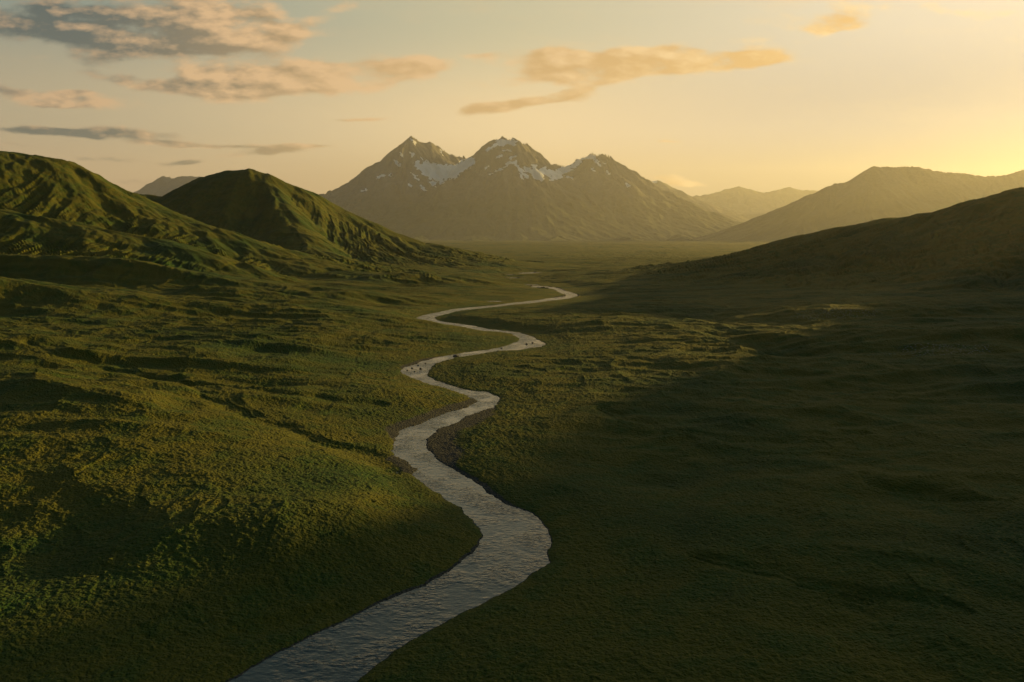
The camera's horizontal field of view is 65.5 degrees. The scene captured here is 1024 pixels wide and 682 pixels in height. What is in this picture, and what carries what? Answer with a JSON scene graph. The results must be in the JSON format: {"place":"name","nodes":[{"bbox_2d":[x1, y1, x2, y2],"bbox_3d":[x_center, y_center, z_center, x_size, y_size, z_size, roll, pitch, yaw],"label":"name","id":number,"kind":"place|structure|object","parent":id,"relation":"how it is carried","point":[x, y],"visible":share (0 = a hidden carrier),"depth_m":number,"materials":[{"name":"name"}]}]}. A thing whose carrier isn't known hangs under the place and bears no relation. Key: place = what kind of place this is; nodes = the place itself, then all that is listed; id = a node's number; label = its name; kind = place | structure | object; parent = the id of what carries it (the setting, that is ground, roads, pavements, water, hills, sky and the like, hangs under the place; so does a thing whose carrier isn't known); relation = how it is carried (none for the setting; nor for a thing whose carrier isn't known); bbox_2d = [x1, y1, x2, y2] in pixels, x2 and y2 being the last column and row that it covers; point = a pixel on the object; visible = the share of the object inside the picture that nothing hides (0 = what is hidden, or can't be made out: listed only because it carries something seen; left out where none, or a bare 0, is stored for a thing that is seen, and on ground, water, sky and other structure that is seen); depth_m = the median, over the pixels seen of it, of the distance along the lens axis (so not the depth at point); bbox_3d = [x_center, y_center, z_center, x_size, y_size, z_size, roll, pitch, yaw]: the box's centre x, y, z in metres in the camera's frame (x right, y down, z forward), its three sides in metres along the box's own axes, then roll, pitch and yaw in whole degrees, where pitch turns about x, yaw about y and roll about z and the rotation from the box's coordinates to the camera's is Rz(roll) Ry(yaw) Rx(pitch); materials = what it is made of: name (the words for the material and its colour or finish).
{"place":"outdoors","nodes":[
{"label":"outdoors","id":0,"kind":"place"},
{"bbox_2d":[140,194,161,200],"bbox_3d":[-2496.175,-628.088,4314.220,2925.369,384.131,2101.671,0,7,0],"label":"saddle hill","id":1,"kind":"structure","parent":0,"point":[152,197],"depth_m":4198.23,"materials":[{"name":"green plant"}]},
{"bbox_2d":[133,176,199,195],"bbox_3d":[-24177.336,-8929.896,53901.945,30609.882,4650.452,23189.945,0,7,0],"label":"mountain","id":2,"kind":"structure","parent":0,"point":[162,185],"depth_m":54144.69,"materials":[{"name":"grey stone"}]},
{"bbox_2d":[0,151,485,286],"bbox_3d":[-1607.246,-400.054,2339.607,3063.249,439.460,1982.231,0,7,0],"label":"hill","id":3,"kind":"structure","parent":0,"point":[49,206],"depth_m":2086.49,"materials":[{"name":"green plant"}]},
{"bbox_2d":[154,168,561,270],"bbox_3d":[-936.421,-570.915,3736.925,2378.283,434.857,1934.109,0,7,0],"label":"round hill","id":4,"kind":"structure","parent":0,"point":[261,206],"depth_m":3306.75,"materials":[{"name":"green plant"}]},
{"bbox_2d":[229,286,577,681],"bbox_3d":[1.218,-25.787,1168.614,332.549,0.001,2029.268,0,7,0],"label":"river","id":5,"kind":"structure","parent":0,"point":[509,552],"depth_m":287.96,"materials":[{"name":"grey liquid"}]},
{"bbox_2d":[0,240,1023,681],"bbox_3d":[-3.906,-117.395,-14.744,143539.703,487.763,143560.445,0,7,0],"label":"valley floor","id":6,"kind":"structure","parent":0,"point":[200,480],"depth_m":391.27,"materials":[{"name":"green plant"}]},
{"bbox_2d":[505,272,541,284],"bbox_3d":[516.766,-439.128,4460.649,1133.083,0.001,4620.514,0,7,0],"label":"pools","id":7,"kind":"object","parent":6,"relation":"in","point":[525,273],"visible":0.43,"depth_m":2963.86,"materials":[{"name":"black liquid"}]},
{"bbox_2d":[0,0,1023,196],"label":"sky","id":8,"kind":"structure","parent":0,"point":[693,97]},
{"bbox_2d":[318,136,742,240],"bbox_3d":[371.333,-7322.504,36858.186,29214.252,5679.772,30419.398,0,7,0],"label":"snowy mountain","id":9,"kind":"structure","parent":0,"point":[502,188],"depth_m":36126.94,"materials":[{"name":"grey stone"}]},
{"bbox_2d":[652,180,749,221],"bbox_3d":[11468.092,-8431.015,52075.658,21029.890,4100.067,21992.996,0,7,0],"label":"shoulder mountain","id":10,"kind":"structure","parent":0,"point":[706,206],"depth_m":49939.22,"materials":[{"name":"brown stone"}]},
{"bbox_2d":[693,186,817,218],"bbox_3d":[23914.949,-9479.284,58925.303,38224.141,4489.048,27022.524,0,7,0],"label":"hazy range","id":11,"kind":"structure","parent":0,"point":[746,203],"depth_m":61371.23,"materials":[{"name":"brown stone"}]},
{"bbox_2d":[569,187,1023,293],"bbox_3d":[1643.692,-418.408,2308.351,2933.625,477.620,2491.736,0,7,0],"label":"hill","id":12,"kind":"structure","parent":0,"point":[974,246],"depth_m":1941.46,"materials":[{"name":"green plant"}]},
{"bbox_2d":[692,166,1023,240],"bbox_3d":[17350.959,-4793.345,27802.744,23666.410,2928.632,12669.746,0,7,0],"label":"mountain","id":13,"kind":"structure","parent":0,"point":[872,193],"depth_m":26486.72,"materials":[{"name":"brown stone"}]}
]}

